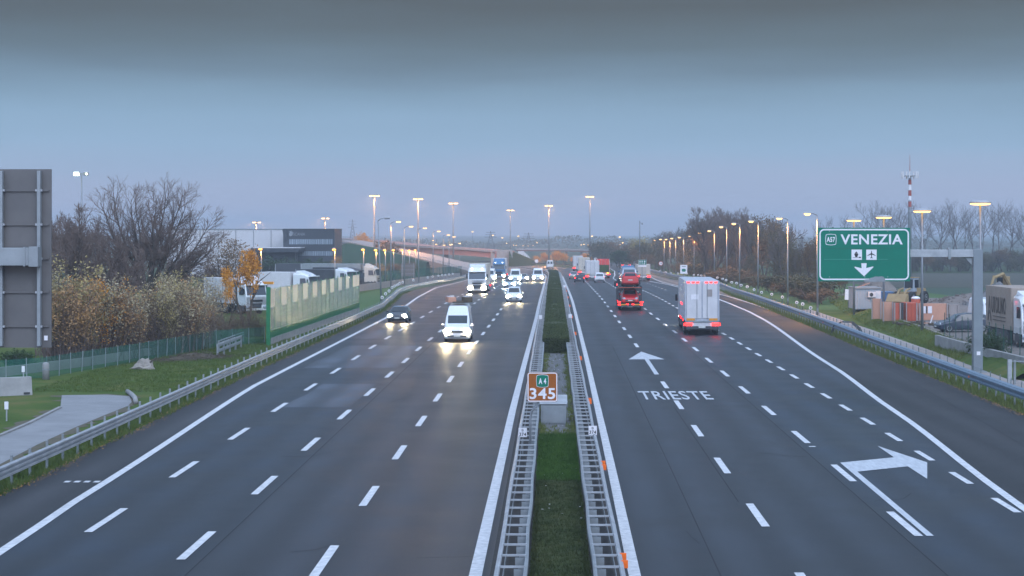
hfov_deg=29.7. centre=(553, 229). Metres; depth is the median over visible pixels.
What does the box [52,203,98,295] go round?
bare tree
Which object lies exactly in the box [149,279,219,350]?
shrub
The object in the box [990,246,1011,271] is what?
wood tree
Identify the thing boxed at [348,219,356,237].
pylon
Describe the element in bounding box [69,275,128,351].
shrub
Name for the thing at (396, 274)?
fence
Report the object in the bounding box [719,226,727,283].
street lamp
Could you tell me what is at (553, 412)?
roadside cabinet
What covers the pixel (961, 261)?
wood tree
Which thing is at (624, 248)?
tree
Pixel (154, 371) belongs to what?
verge grass
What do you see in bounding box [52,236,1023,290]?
ground
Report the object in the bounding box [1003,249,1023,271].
wood tree
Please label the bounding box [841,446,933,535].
turn arrow
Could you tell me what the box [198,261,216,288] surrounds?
bare tree
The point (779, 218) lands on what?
street lamp
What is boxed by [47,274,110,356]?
shrub
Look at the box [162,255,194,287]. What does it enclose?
bare tree
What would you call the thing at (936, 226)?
poplar
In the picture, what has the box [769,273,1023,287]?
brown field
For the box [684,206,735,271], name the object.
bare tree
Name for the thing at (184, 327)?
shrub
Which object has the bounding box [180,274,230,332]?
shrub
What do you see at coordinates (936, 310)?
hoarding panel
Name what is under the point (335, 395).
road patch
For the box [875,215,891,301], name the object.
street lamp
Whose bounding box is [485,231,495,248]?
pylon
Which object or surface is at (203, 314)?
shrub
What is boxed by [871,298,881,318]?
hoarding panel
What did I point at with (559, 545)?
ground cover
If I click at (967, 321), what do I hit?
hatchback
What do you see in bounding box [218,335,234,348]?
guardrail end
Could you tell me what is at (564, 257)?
tree
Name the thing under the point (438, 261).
ramp
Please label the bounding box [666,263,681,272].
wood tree
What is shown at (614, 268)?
exit road
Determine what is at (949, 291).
green field
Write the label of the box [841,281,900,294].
sand heap
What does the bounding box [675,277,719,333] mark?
lorry
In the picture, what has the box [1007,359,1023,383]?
junction post
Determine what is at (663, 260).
wood tree
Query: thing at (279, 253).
entrance canopy
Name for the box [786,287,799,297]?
undergrowth bush
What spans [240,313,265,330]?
shrub
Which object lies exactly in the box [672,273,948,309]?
meadow
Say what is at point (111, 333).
shrub
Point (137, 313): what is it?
shrub
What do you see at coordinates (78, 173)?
floodlight
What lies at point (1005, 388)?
guardrail
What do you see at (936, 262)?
wood tree
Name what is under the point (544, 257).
tree
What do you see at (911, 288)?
wheel loader
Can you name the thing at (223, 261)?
bare tree
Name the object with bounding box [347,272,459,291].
roadside wall
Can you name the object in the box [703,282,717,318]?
rear door
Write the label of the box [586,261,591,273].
rear door
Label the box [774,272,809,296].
undergrowth bush
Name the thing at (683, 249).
street lamp
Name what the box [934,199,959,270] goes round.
poplar
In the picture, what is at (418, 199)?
mast lamp
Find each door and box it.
[574,256,577,265]
[579,258,583,269]
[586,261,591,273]
[593,261,598,273]
[604,259,608,264]
[644,265,649,273]
[687,282,700,318]
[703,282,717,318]
[876,291,880,298]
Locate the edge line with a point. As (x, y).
(478, 560)
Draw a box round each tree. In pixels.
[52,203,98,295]
[52,215,68,263]
[53,221,138,296]
[54,209,112,283]
[69,172,232,310]
[88,247,152,295]
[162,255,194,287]
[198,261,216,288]
[204,237,261,277]
[218,266,236,325]
[232,244,270,324]
[331,256,341,262]
[354,232,372,241]
[375,238,401,253]
[377,262,387,270]
[384,260,400,270]
[540,252,547,262]
[550,250,562,262]
[560,253,568,263]
[587,242,601,258]
[591,241,612,258]
[603,238,624,265]
[607,248,633,268]
[621,243,633,264]
[627,245,652,263]
[628,235,651,249]
[632,240,657,268]
[636,252,655,265]
[648,237,656,268]
[649,235,670,269]
[653,233,673,270]
[660,231,680,268]
[662,228,690,263]
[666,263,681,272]
[676,227,697,262]
[682,228,708,263]
[683,212,727,260]
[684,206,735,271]
[689,227,715,264]
[693,209,728,263]
[702,209,721,263]
[706,213,735,261]
[711,207,749,260]
[716,206,746,268]
[723,219,764,269]
[734,212,766,267]
[735,253,761,273]
[738,213,788,272]
[742,220,785,274]
[750,214,806,275]
[764,229,803,276]
[782,243,810,275]
[782,251,801,274]
[796,235,815,276]
[810,246,831,289]
[837,281,847,295]
[912,257,925,271]
[913,248,934,271]
[923,257,942,271]
[928,248,952,270]
[938,257,957,271]
[951,257,967,271]
[955,259,971,270]
[983,251,994,271]
[983,260,1004,270]
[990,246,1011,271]
[1000,255,1017,271]
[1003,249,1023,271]
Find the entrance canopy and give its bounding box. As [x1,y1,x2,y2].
[251,247,304,275]
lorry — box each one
[204,276,266,313]
[258,270,318,288]
[275,263,303,271]
[295,267,358,290]
[301,263,379,283]
[312,267,363,284]
[466,263,490,292]
[491,258,507,278]
[572,256,582,270]
[577,257,589,273]
[584,260,598,279]
[596,259,609,277]
[635,264,650,280]
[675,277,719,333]
[986,285,1023,346]
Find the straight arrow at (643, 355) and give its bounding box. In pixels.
[630,352,661,373]
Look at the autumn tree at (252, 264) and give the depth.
171.46 m
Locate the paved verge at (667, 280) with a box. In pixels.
[650,274,764,308]
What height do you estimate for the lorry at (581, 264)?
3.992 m
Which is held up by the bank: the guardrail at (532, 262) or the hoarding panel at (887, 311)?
the hoarding panel at (887, 311)
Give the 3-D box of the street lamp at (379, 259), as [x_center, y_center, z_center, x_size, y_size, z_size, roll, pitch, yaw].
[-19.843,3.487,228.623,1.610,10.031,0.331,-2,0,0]
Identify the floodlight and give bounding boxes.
[74,171,88,224]
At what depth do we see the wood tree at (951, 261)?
493.70 m
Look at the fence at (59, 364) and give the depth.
121.01 m
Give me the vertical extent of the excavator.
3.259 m
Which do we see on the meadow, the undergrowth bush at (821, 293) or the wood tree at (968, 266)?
the undergrowth bush at (821, 293)
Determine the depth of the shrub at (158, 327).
130.60 m
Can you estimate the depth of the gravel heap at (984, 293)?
202.49 m
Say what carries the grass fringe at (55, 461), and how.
on the grass verge at (24, 407)
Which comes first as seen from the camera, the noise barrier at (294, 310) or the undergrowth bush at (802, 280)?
the noise barrier at (294, 310)
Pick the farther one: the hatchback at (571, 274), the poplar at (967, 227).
the poplar at (967, 227)
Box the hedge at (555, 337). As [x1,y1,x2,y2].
[542,270,569,353]
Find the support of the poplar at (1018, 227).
on the ground at (497, 239)
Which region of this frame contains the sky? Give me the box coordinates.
[0,0,1023,235]
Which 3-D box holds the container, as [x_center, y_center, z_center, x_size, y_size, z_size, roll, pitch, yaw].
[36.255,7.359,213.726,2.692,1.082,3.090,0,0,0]
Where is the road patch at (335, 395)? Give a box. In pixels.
[284,330,420,406]
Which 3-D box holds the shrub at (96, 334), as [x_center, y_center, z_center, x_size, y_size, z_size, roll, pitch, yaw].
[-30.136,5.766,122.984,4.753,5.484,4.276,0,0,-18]
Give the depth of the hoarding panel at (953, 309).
169.22 m
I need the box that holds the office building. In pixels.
[282,229,341,262]
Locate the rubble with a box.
[893,315,933,325]
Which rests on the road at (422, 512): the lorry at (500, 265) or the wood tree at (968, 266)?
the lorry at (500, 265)
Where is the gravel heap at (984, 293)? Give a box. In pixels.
[962,281,1002,305]
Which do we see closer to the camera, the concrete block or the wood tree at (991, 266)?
the concrete block
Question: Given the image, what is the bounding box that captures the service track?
[0,395,131,463]
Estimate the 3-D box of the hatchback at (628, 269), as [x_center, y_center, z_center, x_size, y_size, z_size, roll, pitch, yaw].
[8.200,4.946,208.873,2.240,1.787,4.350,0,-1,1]
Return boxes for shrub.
[35,255,108,356]
[35,272,84,355]
[44,292,104,354]
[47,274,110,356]
[60,281,117,353]
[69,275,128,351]
[75,271,147,347]
[76,308,108,349]
[99,309,127,347]
[100,282,156,347]
[112,286,156,345]
[120,312,152,343]
[125,286,180,342]
[129,280,190,339]
[134,272,211,353]
[142,313,171,341]
[149,266,214,308]
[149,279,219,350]
[173,284,218,349]
[174,317,194,336]
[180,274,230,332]
[195,295,222,329]
[200,309,228,331]
[220,310,252,329]
[229,301,263,328]
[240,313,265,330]
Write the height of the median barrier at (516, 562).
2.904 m
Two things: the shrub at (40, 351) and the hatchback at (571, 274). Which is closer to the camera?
the shrub at (40, 351)
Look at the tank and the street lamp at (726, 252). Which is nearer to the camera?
the tank
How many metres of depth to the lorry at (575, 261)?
510.90 m
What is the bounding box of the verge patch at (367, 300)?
[359,284,436,312]
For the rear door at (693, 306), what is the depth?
155.38 m
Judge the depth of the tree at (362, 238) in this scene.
657.85 m
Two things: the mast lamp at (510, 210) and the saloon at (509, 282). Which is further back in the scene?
the mast lamp at (510, 210)
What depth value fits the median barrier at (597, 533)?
60.74 m
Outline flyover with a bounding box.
[342,237,534,266]
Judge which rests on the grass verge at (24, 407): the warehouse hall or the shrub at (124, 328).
the shrub at (124, 328)
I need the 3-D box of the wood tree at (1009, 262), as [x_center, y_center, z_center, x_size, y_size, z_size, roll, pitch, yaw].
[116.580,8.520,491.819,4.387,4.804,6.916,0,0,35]
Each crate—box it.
[446,295,455,301]
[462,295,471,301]
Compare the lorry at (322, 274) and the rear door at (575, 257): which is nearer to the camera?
the lorry at (322, 274)
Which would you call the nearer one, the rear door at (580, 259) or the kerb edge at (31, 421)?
the kerb edge at (31, 421)
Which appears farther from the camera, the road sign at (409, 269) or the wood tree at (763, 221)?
the wood tree at (763, 221)
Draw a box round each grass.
[1,337,306,481]
[535,431,580,484]
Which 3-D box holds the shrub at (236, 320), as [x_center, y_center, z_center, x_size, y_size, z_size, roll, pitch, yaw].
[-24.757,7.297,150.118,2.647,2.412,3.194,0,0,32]
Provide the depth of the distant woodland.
1515.64 m
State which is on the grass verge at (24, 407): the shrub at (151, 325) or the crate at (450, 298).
the shrub at (151, 325)
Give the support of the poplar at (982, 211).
on the ground at (497, 239)
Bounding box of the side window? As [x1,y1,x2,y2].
[300,278,305,283]
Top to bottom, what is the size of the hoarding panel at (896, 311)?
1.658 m
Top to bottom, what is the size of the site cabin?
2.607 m
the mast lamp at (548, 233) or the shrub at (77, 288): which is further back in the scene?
the mast lamp at (548, 233)
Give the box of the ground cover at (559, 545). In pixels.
[528,477,591,575]
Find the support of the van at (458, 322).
on the road at (422, 512)
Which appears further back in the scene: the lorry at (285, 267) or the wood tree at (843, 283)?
the lorry at (285, 267)
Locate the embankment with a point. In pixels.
(352, 253)
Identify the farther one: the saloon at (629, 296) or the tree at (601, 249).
the tree at (601, 249)
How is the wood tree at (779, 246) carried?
on the meadow
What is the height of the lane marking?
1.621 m
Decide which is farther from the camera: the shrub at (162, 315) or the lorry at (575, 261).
the lorry at (575, 261)
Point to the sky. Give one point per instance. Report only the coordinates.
(282, 114)
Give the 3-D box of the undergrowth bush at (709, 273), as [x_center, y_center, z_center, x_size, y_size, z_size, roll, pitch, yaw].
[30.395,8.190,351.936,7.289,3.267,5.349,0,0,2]
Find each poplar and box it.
[815,216,833,227]
[839,215,856,227]
[852,200,888,227]
[868,202,904,227]
[868,209,903,227]
[868,211,900,226]
[882,210,917,227]
[884,201,916,227]
[906,204,935,269]
[907,207,940,270]
[915,207,948,268]
[930,204,960,269]
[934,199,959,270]
[949,204,973,249]
[952,206,977,248]
[955,206,981,270]
[965,205,1002,270]
[981,200,1013,269]
[987,213,1014,269]
[991,203,1022,270]
[994,206,1023,270]
[1006,210,1023,246]
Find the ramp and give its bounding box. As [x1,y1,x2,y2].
[342,239,509,275]
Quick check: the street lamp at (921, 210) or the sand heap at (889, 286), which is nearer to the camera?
the street lamp at (921, 210)
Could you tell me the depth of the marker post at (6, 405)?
85.66 m
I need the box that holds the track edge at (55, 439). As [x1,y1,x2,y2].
[0,394,140,465]
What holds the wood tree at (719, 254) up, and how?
on the meadow
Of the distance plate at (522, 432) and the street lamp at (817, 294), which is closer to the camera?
the distance plate at (522, 432)
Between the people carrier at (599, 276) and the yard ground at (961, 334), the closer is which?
the yard ground at (961, 334)
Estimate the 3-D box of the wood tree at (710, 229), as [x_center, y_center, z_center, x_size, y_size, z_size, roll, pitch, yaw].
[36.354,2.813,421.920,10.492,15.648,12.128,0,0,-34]
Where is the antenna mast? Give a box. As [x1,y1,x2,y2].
[901,171,918,276]
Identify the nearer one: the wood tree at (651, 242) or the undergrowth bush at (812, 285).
the undergrowth bush at (812, 285)
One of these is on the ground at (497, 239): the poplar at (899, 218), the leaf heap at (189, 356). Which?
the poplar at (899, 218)
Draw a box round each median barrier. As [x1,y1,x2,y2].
[494,270,548,575]
[558,271,627,575]
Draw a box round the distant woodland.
[59,233,1023,248]
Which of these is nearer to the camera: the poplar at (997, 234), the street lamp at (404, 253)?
the street lamp at (404, 253)
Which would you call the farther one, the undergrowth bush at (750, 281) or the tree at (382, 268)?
the tree at (382, 268)
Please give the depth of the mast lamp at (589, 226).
659.85 m
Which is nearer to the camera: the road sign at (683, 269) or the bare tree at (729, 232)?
the road sign at (683, 269)
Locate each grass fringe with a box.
[0,290,409,495]
[722,290,1023,412]
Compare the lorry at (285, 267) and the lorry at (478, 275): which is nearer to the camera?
the lorry at (478, 275)
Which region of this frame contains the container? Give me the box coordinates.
[881,291,893,300]
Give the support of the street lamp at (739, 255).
on the meadow
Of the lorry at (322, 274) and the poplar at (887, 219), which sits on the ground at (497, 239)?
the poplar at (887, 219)
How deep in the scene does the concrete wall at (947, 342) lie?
127.69 m
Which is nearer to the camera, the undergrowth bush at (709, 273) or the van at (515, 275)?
the van at (515, 275)
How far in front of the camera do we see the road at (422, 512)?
69.61 m
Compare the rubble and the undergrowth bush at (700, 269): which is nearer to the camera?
the rubble
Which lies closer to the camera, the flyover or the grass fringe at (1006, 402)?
the grass fringe at (1006, 402)
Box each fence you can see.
[0,327,264,377]
[381,266,461,281]
[769,296,1021,401]
[944,312,1020,352]
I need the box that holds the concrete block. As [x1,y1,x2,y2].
[0,376,32,395]
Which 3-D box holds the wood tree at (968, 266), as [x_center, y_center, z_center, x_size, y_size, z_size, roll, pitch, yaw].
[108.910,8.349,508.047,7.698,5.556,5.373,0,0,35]
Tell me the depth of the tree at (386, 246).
518.76 m
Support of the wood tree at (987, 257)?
on the ground at (497, 239)
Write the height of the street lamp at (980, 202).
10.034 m
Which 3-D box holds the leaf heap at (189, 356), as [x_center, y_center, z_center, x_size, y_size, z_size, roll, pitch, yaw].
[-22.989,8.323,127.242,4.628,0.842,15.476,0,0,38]
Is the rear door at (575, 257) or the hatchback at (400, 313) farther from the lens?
the rear door at (575, 257)
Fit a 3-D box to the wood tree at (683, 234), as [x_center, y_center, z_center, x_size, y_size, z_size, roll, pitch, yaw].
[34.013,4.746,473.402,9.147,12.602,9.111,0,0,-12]
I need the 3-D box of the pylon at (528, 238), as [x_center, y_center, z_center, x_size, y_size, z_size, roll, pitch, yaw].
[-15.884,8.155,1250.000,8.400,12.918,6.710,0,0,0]
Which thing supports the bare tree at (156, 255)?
on the grass verge at (24, 407)
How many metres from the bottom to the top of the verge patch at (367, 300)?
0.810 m
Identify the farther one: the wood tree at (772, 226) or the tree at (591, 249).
the tree at (591, 249)
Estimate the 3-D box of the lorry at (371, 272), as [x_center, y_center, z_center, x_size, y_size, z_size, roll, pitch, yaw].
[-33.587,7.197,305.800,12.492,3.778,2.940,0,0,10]
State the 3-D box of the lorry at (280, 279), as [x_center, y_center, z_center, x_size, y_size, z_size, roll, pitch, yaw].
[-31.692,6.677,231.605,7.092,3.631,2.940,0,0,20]
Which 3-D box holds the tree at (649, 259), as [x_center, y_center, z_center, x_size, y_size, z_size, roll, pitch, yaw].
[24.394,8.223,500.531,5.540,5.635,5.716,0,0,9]
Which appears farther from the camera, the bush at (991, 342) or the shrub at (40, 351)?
the shrub at (40, 351)
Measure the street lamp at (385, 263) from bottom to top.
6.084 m
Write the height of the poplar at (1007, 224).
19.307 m
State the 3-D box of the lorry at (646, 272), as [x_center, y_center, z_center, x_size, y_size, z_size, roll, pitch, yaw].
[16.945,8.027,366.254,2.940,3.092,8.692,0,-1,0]
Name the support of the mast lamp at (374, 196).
on the ground at (497, 239)
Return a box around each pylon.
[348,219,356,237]
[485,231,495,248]
[522,232,534,251]
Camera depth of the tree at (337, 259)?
339.53 m
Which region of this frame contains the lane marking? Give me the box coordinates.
[65,282,1019,575]
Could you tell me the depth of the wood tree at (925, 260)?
490.99 m
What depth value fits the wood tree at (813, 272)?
258.31 m
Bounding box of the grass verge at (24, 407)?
[0,284,1023,490]
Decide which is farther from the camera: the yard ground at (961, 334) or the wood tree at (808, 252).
the wood tree at (808, 252)
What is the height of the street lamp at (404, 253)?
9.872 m
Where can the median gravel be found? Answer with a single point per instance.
(560, 363)
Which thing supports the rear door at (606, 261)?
in the lorry at (604, 266)
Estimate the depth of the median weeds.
93.03 m
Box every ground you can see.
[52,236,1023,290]
[909,298,1023,355]
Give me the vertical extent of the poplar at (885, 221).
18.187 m
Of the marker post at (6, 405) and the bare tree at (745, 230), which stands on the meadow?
the bare tree at (745, 230)
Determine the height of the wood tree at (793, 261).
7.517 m
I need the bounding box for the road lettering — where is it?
[637,391,712,399]
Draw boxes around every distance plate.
[519,428,526,453]
[589,426,596,451]
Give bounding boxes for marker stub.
[42,362,49,379]
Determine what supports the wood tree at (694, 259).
on the meadow
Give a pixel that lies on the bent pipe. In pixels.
(132, 395)
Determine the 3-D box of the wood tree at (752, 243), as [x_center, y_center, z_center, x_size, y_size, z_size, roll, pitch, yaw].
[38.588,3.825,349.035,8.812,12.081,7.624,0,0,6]
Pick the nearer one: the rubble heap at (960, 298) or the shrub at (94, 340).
the shrub at (94, 340)
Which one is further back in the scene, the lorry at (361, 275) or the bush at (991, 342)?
the lorry at (361, 275)
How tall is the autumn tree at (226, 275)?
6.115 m
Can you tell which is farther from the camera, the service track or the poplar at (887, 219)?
the poplar at (887, 219)
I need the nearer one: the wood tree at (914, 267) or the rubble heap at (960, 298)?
the rubble heap at (960, 298)
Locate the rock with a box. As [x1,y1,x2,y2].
[131,357,156,369]
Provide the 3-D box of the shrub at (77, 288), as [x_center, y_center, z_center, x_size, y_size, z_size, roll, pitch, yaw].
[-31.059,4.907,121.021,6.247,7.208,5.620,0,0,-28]
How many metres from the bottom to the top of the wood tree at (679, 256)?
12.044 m
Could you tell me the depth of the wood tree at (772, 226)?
334.64 m
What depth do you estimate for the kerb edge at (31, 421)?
84.71 m
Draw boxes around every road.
[0,264,1023,575]
[610,262,678,281]
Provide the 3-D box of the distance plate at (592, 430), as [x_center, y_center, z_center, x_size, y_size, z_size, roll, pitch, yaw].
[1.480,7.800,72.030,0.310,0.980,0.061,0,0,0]
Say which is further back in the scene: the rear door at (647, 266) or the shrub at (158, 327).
the rear door at (647, 266)
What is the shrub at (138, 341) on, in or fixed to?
on the grass verge at (24, 407)
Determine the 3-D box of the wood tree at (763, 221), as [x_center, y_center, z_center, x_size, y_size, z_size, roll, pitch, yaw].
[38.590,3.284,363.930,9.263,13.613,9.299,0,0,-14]
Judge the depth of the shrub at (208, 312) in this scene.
144.24 m
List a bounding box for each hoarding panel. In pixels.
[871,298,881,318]
[882,302,892,320]
[893,303,900,321]
[901,302,916,320]
[918,303,947,319]
[948,304,958,317]
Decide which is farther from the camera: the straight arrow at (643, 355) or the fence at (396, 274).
the fence at (396, 274)
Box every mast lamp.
[370,195,378,246]
[413,198,422,251]
[449,202,457,258]
[507,209,513,249]
[545,205,552,259]
[586,196,593,259]
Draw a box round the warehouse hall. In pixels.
[167,229,282,276]
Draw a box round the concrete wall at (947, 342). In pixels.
[935,335,1023,374]
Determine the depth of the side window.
229.58 m
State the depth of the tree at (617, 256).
558.20 m
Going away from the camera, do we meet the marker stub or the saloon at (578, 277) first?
the marker stub
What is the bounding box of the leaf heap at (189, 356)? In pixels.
[134,350,287,362]
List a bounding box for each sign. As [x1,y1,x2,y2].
[0,169,51,347]
[401,263,414,275]
[527,372,557,443]
[638,260,645,280]
[680,265,686,276]
[818,227,986,372]
[845,289,848,308]
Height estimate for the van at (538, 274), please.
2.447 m
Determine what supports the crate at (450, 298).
on the van at (458, 322)
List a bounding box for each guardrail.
[0,274,465,482]
[459,260,572,266]
[650,269,1023,406]
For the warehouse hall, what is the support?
on the ground at (497, 239)
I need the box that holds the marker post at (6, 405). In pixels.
[4,402,7,420]
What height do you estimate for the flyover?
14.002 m
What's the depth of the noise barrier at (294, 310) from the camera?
161.73 m
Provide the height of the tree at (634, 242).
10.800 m
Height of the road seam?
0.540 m
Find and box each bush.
[0,348,26,359]
[21,349,35,358]
[254,253,289,271]
[280,255,301,262]
[306,257,331,262]
[683,262,702,276]
[691,264,718,274]
[702,267,728,281]
[708,266,738,282]
[719,267,752,284]
[731,269,765,286]
[735,277,745,285]
[745,275,766,288]
[748,275,770,290]
[753,273,789,292]
[768,283,786,294]
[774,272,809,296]
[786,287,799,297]
[790,273,829,299]
[791,278,842,302]
[794,290,810,300]
[803,287,842,303]
[964,326,999,351]
[983,327,1012,352]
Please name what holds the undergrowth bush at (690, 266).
on the meadow
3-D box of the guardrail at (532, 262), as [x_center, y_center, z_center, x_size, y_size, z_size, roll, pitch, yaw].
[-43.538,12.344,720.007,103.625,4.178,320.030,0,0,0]
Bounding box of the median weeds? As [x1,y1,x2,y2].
[537,352,576,438]
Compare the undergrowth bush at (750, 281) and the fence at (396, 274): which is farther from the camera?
the fence at (396, 274)
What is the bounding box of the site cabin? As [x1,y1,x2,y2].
[848,283,881,308]
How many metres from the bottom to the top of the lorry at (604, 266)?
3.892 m
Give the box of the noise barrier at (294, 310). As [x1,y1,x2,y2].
[266,273,359,345]
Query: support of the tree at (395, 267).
on the ground at (497, 239)
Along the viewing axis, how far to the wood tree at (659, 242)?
525.42 m
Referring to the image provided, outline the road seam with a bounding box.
[184,298,1022,575]
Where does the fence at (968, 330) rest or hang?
on the bank
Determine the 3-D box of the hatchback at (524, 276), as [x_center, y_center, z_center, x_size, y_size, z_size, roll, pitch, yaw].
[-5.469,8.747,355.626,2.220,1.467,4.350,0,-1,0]
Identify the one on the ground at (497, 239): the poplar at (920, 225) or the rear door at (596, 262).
the poplar at (920, 225)
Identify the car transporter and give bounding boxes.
[614,278,642,309]
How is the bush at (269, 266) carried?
on the ground at (497, 239)
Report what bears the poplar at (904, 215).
on the ground at (497, 239)
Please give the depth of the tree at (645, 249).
519.11 m
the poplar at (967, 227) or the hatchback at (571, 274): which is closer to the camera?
the hatchback at (571, 274)
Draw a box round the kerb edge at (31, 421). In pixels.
[0,406,61,435]
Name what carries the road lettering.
on the road at (422, 512)
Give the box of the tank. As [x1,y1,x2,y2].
[911,296,919,314]
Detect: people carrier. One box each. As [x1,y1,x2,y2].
[504,286,523,301]
[593,272,605,282]
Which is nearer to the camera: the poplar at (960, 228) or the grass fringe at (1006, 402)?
the grass fringe at (1006, 402)
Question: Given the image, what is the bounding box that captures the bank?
[830,297,1023,379]
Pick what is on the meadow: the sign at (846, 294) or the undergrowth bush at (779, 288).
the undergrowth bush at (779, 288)
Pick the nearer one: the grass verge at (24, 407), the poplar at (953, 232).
the grass verge at (24, 407)
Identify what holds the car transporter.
on the road at (422, 512)
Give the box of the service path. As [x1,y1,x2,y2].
[803,310,1023,387]
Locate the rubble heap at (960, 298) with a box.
[920,293,971,302]
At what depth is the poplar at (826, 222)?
521.18 m
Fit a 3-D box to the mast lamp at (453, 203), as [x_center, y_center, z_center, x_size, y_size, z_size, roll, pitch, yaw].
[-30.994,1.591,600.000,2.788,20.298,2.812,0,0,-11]
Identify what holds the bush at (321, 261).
on the ground at (497, 239)
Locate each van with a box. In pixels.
[442,300,472,340]
[490,268,495,281]
[509,269,521,282]
[531,268,543,281]
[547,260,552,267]
[968,297,985,314]
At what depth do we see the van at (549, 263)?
565.43 m
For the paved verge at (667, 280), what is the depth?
365.27 m
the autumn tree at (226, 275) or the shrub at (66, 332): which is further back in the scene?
the autumn tree at (226, 275)
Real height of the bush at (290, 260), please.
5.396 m
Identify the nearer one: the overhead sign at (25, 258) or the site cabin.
the overhead sign at (25, 258)
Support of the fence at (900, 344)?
on the grass verge at (24, 407)
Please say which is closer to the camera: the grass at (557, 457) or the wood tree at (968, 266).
the grass at (557, 457)
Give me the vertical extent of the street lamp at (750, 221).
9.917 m
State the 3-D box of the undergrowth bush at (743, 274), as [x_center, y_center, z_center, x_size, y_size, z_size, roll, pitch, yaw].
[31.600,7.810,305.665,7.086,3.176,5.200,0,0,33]
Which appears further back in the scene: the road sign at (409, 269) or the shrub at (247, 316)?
the road sign at (409, 269)
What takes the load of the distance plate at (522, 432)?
attached to the median barrier at (516, 562)
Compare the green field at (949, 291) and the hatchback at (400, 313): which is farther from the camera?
the green field at (949, 291)
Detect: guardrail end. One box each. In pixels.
[217,335,241,353]
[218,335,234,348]
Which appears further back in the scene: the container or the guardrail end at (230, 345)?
the container
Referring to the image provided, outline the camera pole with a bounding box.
[639,221,642,258]
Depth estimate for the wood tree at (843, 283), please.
253.26 m
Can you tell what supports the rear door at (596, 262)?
in the lorry at (591, 267)
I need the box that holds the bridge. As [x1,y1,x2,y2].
[516,247,588,257]
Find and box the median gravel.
[539,353,572,435]
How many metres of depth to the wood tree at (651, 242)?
567.15 m
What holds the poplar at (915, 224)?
on the ground at (497, 239)
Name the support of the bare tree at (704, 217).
on the meadow
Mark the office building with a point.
(318, 243)
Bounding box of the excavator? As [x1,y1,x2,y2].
[990,272,1010,284]
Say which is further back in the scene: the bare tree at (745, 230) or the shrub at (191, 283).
the bare tree at (745, 230)
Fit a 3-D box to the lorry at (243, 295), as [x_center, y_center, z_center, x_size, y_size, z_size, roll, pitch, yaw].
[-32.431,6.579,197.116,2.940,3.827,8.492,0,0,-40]
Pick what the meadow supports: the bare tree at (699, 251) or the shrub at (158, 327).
the bare tree at (699, 251)
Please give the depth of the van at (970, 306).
155.41 m
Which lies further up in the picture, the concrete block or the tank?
the tank
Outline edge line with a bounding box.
[0,266,1023,575]
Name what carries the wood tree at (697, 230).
on the meadow
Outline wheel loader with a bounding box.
[885,277,928,302]
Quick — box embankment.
[342,243,429,268]
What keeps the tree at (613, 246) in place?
on the ground at (497, 239)
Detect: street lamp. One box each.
[332,248,335,291]
[377,217,390,301]
[383,249,385,280]
[390,221,399,289]
[404,225,412,285]
[418,227,426,282]
[670,238,675,273]
[678,237,683,263]
[707,230,714,270]
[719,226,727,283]
[731,223,739,288]
[748,220,758,294]
[776,217,788,305]
[804,212,818,315]
[846,218,861,314]
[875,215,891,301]
[913,208,931,329]
[969,200,990,248]
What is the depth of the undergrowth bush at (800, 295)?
229.99 m
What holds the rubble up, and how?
on the yard ground at (961, 334)
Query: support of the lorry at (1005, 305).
on the yard ground at (961, 334)
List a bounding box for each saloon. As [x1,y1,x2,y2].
[502,279,516,287]
[573,274,584,282]
[619,289,639,303]
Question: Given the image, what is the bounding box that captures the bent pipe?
[125,389,137,403]
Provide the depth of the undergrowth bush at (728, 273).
327.09 m
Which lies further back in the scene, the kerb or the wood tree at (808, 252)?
the wood tree at (808, 252)
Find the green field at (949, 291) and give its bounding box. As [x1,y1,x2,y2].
[896,288,985,295]
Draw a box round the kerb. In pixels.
[904,321,1023,363]
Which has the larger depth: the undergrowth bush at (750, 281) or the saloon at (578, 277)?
the saloon at (578, 277)
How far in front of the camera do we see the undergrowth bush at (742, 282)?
317.03 m
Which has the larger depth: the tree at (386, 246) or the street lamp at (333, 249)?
the tree at (386, 246)
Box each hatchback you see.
[386,305,411,321]
[521,273,528,280]
[569,272,577,278]
[618,265,637,278]
[618,267,638,283]
[619,272,639,285]
[933,313,986,331]
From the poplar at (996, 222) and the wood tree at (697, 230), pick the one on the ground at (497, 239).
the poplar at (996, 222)
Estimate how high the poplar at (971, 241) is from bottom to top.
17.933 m
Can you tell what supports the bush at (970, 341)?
on the grass verge at (24, 407)
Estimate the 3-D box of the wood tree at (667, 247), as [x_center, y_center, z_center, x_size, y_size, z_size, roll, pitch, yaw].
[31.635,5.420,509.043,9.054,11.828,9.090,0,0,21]
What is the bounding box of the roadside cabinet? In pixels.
[540,395,566,423]
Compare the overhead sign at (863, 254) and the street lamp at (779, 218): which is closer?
the overhead sign at (863, 254)
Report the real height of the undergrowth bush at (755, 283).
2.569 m
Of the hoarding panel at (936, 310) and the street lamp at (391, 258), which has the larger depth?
the street lamp at (391, 258)
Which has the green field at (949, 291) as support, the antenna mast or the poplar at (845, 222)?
the antenna mast
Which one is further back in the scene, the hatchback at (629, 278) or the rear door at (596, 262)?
the rear door at (596, 262)
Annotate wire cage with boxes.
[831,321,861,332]
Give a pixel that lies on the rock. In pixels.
(141, 363)
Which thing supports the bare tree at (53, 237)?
on the grass verge at (24, 407)
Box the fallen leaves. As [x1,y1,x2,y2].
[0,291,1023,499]
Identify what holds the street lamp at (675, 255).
on the meadow
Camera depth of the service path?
139.01 m
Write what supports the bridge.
on the ground at (497, 239)

